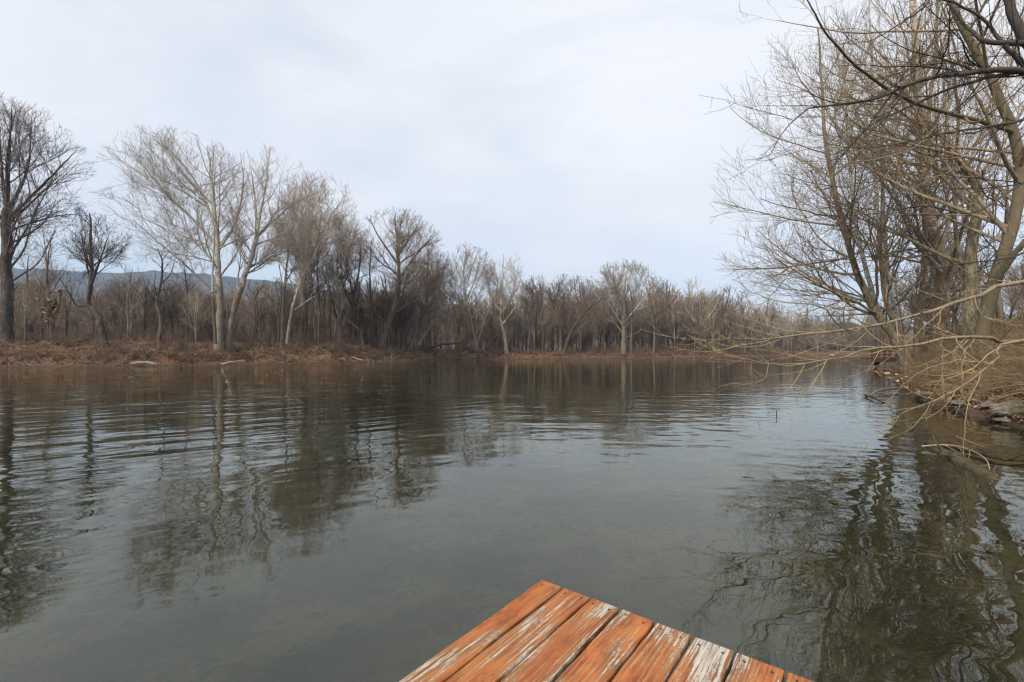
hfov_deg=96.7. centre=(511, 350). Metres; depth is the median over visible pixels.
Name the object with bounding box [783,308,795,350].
woodland tree
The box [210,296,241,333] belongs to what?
woodland tree
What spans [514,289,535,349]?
woodland tree
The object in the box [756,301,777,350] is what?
woodland tree
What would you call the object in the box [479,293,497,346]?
woodland tree
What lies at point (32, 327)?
woodland tree
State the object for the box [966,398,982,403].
bank rock
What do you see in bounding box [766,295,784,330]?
woodland tree
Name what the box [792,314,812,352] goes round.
woodland tree
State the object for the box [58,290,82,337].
woodland tree
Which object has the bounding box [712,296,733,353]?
woodland tree
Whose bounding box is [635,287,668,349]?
woodland tree
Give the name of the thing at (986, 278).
woodland tree
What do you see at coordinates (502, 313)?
woodland tree
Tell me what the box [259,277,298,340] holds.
woodland tree
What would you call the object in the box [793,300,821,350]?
woodland tree
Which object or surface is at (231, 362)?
driftwood branch
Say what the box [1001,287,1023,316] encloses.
woodland tree
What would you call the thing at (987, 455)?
stranded branch
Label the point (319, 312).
bare tree
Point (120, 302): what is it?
woodland tree
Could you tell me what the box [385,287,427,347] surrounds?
woodland tree
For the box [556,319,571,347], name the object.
woodland tree
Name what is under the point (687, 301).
sycamore tree
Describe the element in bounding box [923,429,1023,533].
sunken log
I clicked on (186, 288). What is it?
bare tree
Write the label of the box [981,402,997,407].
bank rock
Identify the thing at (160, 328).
bare tree
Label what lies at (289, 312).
woodland tree
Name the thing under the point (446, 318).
woodland tree
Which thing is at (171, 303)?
woodland tree
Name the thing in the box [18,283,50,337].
woodland tree
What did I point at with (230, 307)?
woodland tree
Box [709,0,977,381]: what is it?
bare tree
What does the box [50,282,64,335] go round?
woodland tree
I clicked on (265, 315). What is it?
woodland tree
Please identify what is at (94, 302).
woodland tree
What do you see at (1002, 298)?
woodland tree
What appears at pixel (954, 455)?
stranded branch
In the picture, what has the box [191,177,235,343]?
sycamore tree
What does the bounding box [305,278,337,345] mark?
woodland tree
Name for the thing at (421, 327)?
woodland tree
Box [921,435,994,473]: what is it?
stranded branch
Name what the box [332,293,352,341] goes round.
woodland tree
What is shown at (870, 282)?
sycamore tree
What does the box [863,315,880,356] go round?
woodland tree
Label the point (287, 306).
woodland tree
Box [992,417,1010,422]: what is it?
bank rock
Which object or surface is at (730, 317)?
woodland tree
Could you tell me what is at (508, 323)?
woodland tree
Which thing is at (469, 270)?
sycamore tree
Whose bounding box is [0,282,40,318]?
woodland tree
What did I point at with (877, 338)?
woodland tree
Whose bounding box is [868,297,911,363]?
woodland tree
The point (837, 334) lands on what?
woodland tree
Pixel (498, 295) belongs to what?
sycamore tree
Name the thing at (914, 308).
woodland tree
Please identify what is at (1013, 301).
woodland tree
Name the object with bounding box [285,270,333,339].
woodland tree
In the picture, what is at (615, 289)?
sycamore tree
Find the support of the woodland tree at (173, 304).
on the ground
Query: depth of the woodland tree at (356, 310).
89.22 m
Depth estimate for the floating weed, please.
5.70 m
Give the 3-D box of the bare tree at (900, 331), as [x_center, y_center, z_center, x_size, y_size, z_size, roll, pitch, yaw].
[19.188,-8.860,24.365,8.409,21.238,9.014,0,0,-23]
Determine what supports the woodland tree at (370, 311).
on the ground
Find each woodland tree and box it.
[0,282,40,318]
[10,287,44,343]
[14,279,56,331]
[14,282,61,334]
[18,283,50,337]
[26,305,63,330]
[27,283,63,340]
[36,295,69,332]
[48,282,85,334]
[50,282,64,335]
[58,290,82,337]
[72,277,118,336]
[78,291,109,333]
[88,286,129,329]
[97,282,140,334]
[106,277,137,327]
[109,278,146,337]
[111,294,130,341]
[129,284,149,340]
[133,279,162,339]
[136,285,170,319]
[138,295,184,333]
[145,302,174,329]
[147,279,188,335]
[152,285,188,335]
[159,279,209,334]
[171,280,193,329]
[179,289,211,344]
[185,282,215,323]
[199,285,224,323]
[200,293,215,341]
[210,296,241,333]
[215,299,230,326]
[223,282,251,325]
[223,285,251,341]
[225,288,250,336]
[234,280,280,339]
[243,293,258,341]
[245,288,273,337]
[257,278,275,328]
[258,302,267,331]
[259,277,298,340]
[261,282,295,342]
[261,296,275,335]
[273,295,301,342]
[278,287,302,332]
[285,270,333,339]
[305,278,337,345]
[307,271,360,325]
[317,270,348,338]
[320,285,358,336]
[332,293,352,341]
[336,287,368,338]
[340,277,367,336]
[357,280,387,344]
[359,274,420,347]
[361,286,389,342]
[364,289,401,347]
[372,285,385,342]
[377,304,391,345]
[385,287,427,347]
[401,276,451,352]
[401,294,421,347]
[412,310,427,347]
[415,298,438,349]
[417,308,438,346]
[421,294,449,348]
[431,292,463,348]
[433,289,479,351]
[435,284,462,350]
[445,304,473,350]
[462,290,486,333]
[464,308,488,348]
[466,306,487,350]
[477,288,505,347]
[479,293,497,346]
[485,279,518,347]
[485,295,518,335]
[488,303,515,350]
[497,292,521,349]
[513,296,541,344]
[513,308,522,348]
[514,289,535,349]
[516,284,560,348]
[516,296,527,347]
[519,289,552,352]
[521,277,543,347]
[533,283,560,352]
[535,274,553,346]
[540,282,570,350]
[554,283,576,346]
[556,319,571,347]
[561,274,595,348]
[565,280,598,345]
[571,315,585,351]
[577,294,616,351]
[592,286,616,348]
[600,289,627,348]
[605,301,618,347]
[606,300,622,349]
[613,288,644,350]
[618,286,636,353]
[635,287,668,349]
[637,275,680,353]
[640,278,668,349]
[642,279,684,348]
[646,286,683,348]
[648,297,678,348]
[674,294,714,351]
[683,277,702,348]
[684,311,706,353]
[695,288,727,350]
[702,284,745,342]
[702,307,724,354]
[703,294,741,345]
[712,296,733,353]
[718,296,743,351]
[719,306,734,341]
[723,303,749,346]
[724,308,747,349]
[737,291,762,352]
[755,307,780,350]
[756,301,773,348]
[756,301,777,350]
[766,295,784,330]
[775,303,792,348]
[775,311,801,352]
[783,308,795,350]
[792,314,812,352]
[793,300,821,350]
[797,315,814,352]
[811,323,831,352]
[816,309,846,350]
[822,318,839,350]
[831,313,847,349]
[841,303,857,350]
[842,320,856,351]
[852,325,868,349]
[855,324,871,351]
[858,315,892,351]
[861,304,893,356]
[861,316,872,352]
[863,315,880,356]
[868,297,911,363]
[871,319,885,356]
[871,320,887,356]
[890,223,966,340]
[893,269,926,334]
[893,269,962,348]
[897,261,951,351]
[899,283,951,325]
[902,256,990,332]
[915,199,1023,292]
[925,233,979,317]
[931,273,984,332]
[939,158,1012,324]
[946,232,989,287]
[978,266,1006,292]
[978,270,1016,320]
[996,264,1023,314]
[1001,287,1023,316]
[1002,254,1023,298]
[1003,254,1023,295]
[1006,257,1023,293]
[1009,291,1023,315]
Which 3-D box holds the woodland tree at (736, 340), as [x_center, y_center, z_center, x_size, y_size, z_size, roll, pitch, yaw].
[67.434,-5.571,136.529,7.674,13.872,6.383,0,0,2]
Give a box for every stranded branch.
[853,376,897,396]
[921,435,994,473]
[940,445,973,462]
[941,445,1023,461]
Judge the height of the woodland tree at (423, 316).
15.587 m
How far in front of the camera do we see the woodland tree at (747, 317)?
137.18 m
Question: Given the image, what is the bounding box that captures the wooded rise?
[15,305,961,350]
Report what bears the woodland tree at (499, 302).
on the ground
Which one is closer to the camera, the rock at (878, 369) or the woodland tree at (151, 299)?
the rock at (878, 369)
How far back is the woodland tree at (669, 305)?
134.84 m
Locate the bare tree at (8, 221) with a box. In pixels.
[0,92,95,344]
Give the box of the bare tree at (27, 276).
[0,237,60,333]
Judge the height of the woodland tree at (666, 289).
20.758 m
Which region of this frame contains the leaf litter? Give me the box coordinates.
[0,342,724,366]
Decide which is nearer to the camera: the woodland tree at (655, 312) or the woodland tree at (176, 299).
the woodland tree at (176, 299)
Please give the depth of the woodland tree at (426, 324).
92.58 m
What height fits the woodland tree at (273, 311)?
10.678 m
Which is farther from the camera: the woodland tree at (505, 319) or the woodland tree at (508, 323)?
the woodland tree at (508, 323)
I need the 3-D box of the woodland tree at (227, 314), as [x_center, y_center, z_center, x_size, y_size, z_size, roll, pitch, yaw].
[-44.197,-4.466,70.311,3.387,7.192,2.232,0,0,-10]
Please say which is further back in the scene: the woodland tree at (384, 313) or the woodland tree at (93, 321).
the woodland tree at (384, 313)
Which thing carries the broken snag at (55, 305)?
on the ground
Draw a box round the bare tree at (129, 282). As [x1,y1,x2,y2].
[106,264,155,337]
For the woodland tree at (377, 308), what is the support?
on the ground
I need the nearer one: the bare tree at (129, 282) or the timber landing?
the timber landing
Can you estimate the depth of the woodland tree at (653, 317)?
113.12 m
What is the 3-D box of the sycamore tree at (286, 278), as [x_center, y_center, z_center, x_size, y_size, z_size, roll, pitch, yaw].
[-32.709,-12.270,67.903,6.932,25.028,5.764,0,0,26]
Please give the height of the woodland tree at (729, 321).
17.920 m
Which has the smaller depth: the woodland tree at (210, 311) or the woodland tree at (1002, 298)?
the woodland tree at (1002, 298)
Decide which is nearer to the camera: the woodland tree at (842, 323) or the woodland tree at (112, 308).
the woodland tree at (112, 308)
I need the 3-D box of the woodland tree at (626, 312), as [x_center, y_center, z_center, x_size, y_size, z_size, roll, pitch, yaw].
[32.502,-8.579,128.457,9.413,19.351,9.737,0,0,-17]
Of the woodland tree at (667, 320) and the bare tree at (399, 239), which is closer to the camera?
the bare tree at (399, 239)
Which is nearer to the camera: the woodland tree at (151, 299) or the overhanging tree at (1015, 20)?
the overhanging tree at (1015, 20)
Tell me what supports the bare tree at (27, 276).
on the ground
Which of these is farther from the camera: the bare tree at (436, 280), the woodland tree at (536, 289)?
the woodland tree at (536, 289)
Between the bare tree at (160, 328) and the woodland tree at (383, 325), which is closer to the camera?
the bare tree at (160, 328)
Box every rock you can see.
[875,366,894,378]
[914,391,930,396]
[951,399,967,406]
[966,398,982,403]
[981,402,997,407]
[989,400,1023,417]
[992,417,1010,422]
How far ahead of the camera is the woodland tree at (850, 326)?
197.51 m
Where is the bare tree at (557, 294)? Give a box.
[542,273,587,351]
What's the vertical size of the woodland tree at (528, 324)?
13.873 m
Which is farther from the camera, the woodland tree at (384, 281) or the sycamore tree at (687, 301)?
the sycamore tree at (687, 301)
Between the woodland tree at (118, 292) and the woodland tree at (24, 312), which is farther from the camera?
the woodland tree at (118, 292)
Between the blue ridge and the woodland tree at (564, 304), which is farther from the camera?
the blue ridge
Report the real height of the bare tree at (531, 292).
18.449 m
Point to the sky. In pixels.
(573, 137)
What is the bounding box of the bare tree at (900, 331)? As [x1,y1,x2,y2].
[783,0,981,365]
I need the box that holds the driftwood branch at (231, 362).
[221,360,244,364]
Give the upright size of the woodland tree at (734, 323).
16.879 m
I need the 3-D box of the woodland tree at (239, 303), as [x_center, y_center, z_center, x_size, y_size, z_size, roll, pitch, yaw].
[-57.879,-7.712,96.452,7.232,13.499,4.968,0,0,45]
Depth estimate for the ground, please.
7.29 m
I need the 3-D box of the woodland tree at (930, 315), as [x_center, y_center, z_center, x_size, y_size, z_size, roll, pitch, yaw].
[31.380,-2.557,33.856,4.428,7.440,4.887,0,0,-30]
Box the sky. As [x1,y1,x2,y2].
[0,0,1023,326]
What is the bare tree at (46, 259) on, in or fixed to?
on the ground
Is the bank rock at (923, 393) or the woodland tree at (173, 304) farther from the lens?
the woodland tree at (173, 304)
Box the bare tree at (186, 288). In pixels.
[163,259,205,336]
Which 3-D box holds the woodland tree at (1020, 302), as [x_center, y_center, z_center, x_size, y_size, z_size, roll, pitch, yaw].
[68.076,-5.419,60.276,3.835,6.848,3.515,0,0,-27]
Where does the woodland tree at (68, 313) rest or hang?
on the ground
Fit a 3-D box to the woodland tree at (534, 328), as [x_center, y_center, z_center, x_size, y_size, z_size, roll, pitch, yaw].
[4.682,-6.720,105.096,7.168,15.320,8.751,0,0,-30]
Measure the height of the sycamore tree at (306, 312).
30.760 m
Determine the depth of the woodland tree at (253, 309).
87.07 m
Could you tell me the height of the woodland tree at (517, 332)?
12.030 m
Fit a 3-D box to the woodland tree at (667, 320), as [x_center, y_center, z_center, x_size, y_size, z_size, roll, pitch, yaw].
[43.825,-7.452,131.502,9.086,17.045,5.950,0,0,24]
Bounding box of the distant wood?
[0,278,927,350]
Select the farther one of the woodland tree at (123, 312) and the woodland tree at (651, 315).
the woodland tree at (651, 315)
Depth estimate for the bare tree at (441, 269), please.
95.19 m
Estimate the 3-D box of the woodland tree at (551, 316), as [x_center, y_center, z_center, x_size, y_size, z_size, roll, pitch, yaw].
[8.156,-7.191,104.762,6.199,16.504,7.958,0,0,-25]
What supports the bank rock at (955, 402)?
on the ground
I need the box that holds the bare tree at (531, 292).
[517,275,549,353]
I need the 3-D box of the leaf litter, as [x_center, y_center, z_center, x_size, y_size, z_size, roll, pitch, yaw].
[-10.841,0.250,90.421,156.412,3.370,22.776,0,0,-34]
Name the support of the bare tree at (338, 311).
on the ground
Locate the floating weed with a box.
[828,497,839,503]
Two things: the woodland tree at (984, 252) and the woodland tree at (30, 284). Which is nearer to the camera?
the woodland tree at (984, 252)
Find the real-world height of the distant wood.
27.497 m
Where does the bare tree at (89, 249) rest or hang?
on the ground
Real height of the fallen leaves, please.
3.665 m
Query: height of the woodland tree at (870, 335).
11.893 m
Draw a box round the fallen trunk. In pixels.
[426,338,465,350]
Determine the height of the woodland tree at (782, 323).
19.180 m
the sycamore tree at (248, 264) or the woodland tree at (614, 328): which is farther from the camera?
the woodland tree at (614, 328)
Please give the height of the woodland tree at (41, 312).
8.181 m
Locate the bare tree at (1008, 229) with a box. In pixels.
[726,0,1023,365]
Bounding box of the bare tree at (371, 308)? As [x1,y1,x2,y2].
[355,238,385,349]
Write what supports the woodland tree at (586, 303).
on the ground
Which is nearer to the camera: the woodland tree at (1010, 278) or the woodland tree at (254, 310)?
the woodland tree at (1010, 278)
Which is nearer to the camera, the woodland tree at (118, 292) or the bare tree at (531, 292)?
the woodland tree at (118, 292)
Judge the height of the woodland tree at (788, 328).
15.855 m
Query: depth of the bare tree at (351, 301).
73.65 m
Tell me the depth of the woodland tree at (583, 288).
119.13 m
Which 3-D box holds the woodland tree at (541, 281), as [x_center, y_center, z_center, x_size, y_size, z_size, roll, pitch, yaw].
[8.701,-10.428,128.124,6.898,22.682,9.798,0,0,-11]
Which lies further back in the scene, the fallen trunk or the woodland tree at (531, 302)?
the woodland tree at (531, 302)
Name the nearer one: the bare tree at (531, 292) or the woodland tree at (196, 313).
the woodland tree at (196, 313)
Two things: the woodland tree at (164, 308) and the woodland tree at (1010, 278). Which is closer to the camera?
the woodland tree at (1010, 278)
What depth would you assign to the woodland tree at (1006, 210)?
30.73 m
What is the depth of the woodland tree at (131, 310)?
62.27 m
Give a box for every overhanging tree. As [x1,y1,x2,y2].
[629,243,1023,458]
[700,0,1023,297]
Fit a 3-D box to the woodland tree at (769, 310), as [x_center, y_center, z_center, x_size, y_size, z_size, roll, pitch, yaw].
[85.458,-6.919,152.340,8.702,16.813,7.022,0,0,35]
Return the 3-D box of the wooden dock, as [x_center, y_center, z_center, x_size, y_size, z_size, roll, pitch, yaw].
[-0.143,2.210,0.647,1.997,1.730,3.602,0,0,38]
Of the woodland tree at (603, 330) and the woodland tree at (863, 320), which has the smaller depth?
the woodland tree at (603, 330)
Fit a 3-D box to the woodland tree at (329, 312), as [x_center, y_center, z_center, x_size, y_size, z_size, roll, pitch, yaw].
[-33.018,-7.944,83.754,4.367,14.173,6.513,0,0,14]
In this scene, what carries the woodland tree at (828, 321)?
on the ground
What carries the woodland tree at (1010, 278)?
on the ground
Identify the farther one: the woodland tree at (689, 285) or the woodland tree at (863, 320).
the woodland tree at (863, 320)
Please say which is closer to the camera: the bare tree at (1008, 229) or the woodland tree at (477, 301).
the bare tree at (1008, 229)
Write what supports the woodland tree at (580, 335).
on the ground
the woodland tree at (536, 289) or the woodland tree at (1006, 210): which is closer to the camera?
the woodland tree at (1006, 210)
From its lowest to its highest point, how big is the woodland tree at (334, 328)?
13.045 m
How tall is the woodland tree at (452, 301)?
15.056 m
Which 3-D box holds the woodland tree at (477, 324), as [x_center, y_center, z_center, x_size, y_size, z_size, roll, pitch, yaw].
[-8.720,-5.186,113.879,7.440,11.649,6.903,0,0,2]
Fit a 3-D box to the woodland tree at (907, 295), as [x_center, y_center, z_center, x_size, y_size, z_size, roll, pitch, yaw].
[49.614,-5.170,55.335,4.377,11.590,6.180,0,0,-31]
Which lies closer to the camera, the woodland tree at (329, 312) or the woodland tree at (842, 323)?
the woodland tree at (329, 312)
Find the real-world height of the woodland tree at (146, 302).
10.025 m
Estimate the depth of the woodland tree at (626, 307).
111.63 m
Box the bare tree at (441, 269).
[401,244,455,346]
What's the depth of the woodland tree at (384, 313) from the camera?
84.89 m
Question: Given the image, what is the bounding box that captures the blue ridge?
[0,267,440,317]
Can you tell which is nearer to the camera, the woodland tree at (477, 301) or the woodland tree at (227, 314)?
the woodland tree at (227, 314)
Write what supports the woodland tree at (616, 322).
on the ground
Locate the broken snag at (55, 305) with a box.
[36,287,65,337]
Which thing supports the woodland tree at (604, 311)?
on the ground
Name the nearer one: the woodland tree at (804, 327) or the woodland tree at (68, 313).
the woodland tree at (68, 313)
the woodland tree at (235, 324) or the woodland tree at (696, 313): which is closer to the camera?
the woodland tree at (235, 324)
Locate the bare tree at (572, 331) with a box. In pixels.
[556,287,605,355]
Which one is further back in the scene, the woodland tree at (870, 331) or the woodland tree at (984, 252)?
the woodland tree at (870, 331)
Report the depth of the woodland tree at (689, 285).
144.77 m
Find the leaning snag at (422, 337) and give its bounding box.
[418,312,444,345]
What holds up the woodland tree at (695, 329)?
on the ground
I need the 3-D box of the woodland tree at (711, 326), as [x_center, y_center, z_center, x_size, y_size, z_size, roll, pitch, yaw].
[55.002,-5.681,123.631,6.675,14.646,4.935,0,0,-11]
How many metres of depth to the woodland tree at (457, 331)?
100.45 m
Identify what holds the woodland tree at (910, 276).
on the ground
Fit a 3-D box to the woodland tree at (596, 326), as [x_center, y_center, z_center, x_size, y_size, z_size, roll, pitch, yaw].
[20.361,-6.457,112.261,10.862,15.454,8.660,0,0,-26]
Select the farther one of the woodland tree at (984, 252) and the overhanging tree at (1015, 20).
the woodland tree at (984, 252)
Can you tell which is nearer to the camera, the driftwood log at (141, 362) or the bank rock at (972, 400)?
the bank rock at (972, 400)
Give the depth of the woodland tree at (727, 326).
138.77 m
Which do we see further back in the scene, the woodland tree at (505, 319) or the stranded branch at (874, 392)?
the woodland tree at (505, 319)
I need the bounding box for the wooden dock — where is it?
[399,580,814,681]
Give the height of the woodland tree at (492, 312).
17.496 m
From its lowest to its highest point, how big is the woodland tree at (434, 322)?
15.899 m
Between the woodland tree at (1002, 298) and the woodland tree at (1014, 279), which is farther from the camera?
the woodland tree at (1002, 298)
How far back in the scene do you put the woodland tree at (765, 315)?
163.48 m
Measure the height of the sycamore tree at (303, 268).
24.723 m
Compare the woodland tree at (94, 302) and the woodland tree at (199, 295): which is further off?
the woodland tree at (199, 295)
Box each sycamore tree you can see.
[87,123,265,353]
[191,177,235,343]
[209,143,339,351]
[262,170,364,343]
[268,184,316,349]
[271,174,341,339]
[441,241,497,351]
[482,250,527,353]
[585,259,666,353]
[676,289,721,351]
[766,42,970,374]
[771,0,1023,357]
[798,0,988,330]
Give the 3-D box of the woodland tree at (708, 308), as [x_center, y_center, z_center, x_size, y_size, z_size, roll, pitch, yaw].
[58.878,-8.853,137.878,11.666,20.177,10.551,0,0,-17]
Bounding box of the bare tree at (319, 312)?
[295,204,343,343]
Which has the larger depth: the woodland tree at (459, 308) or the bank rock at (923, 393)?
the woodland tree at (459, 308)
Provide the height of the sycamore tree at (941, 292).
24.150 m
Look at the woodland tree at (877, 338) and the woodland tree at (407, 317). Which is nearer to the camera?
the woodland tree at (877, 338)
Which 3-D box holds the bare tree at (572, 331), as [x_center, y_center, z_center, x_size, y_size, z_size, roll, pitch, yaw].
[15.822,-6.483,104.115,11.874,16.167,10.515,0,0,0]
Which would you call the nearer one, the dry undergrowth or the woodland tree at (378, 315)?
the dry undergrowth
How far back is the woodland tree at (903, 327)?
53.13 m
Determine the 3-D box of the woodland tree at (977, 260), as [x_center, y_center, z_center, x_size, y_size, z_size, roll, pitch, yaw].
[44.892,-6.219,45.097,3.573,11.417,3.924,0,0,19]
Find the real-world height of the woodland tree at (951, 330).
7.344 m
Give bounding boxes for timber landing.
[860,350,896,367]
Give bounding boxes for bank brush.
[0,324,799,365]
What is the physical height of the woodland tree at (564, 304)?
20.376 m
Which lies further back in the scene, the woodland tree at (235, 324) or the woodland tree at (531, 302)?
the woodland tree at (531, 302)
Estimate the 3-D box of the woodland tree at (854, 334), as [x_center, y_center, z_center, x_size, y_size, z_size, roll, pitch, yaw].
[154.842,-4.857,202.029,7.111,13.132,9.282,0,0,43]
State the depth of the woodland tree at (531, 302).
117.40 m
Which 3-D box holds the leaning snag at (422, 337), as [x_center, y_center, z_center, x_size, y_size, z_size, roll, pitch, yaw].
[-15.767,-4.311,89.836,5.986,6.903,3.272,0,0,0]
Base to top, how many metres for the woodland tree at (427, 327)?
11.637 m
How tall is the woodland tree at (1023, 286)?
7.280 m
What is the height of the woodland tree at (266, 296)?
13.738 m
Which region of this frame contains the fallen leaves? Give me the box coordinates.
[896,357,1023,422]
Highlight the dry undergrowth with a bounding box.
[879,291,1023,416]
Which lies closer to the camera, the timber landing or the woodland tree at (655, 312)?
the timber landing
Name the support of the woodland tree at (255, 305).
on the ground
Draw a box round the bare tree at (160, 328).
[133,247,187,351]
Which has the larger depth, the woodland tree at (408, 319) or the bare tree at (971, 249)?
the woodland tree at (408, 319)
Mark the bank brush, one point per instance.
(182, 340)
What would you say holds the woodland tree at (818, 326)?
on the ground
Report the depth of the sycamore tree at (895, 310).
26.81 m
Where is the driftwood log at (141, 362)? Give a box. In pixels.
[131,361,157,364]
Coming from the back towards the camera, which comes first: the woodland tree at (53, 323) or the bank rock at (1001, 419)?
the woodland tree at (53, 323)
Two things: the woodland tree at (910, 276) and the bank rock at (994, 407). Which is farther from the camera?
the woodland tree at (910, 276)
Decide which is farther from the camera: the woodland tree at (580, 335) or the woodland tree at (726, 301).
the woodland tree at (726, 301)
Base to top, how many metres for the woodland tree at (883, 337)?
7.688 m
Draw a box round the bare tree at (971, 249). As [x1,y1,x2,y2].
[797,0,1023,352]
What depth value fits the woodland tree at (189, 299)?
80.02 m
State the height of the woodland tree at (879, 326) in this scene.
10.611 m
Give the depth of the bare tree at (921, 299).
25.06 m
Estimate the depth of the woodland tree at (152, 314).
69.59 m
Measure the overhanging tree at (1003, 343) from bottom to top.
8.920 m
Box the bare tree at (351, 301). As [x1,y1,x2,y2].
[327,224,378,349]
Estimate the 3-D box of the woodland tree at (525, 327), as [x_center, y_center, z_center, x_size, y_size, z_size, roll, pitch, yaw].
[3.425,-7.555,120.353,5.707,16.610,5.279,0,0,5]
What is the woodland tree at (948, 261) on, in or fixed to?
on the ground
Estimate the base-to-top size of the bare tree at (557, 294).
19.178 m
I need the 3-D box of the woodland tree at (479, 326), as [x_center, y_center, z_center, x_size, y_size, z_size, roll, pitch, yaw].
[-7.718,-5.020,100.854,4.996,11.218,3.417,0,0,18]
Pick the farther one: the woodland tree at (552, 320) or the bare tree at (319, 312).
the woodland tree at (552, 320)
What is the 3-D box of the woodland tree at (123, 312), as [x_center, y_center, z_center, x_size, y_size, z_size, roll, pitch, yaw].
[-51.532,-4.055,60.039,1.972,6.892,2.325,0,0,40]
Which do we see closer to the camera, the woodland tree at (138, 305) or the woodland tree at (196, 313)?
the woodland tree at (196, 313)
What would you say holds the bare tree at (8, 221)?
on the ground
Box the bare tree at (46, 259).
[19,225,77,338]
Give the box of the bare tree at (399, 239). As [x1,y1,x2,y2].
[349,206,443,349]
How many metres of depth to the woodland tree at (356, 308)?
89.73 m
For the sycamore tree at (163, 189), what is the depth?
61.55 m
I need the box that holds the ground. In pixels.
[0,339,1023,681]
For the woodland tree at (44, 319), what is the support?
on the ground
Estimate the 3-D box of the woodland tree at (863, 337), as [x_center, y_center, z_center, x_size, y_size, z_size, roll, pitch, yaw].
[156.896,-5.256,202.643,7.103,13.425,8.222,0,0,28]
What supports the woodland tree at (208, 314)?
on the ground
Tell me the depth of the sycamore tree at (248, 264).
62.76 m
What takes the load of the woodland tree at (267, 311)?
on the ground
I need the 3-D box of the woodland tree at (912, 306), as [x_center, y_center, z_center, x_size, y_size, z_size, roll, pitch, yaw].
[37.053,-5.432,41.466,4.544,12.033,6.417,0,0,2]
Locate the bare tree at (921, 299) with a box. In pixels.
[811,1,1023,367]
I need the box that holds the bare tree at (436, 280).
[383,265,451,352]
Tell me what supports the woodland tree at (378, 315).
on the ground
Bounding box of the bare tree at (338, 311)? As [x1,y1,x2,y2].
[314,212,373,336]
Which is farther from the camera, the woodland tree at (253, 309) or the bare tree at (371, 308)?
the woodland tree at (253, 309)
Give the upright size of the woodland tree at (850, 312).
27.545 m
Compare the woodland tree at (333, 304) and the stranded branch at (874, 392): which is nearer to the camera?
the stranded branch at (874, 392)
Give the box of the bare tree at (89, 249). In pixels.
[55,203,135,346]

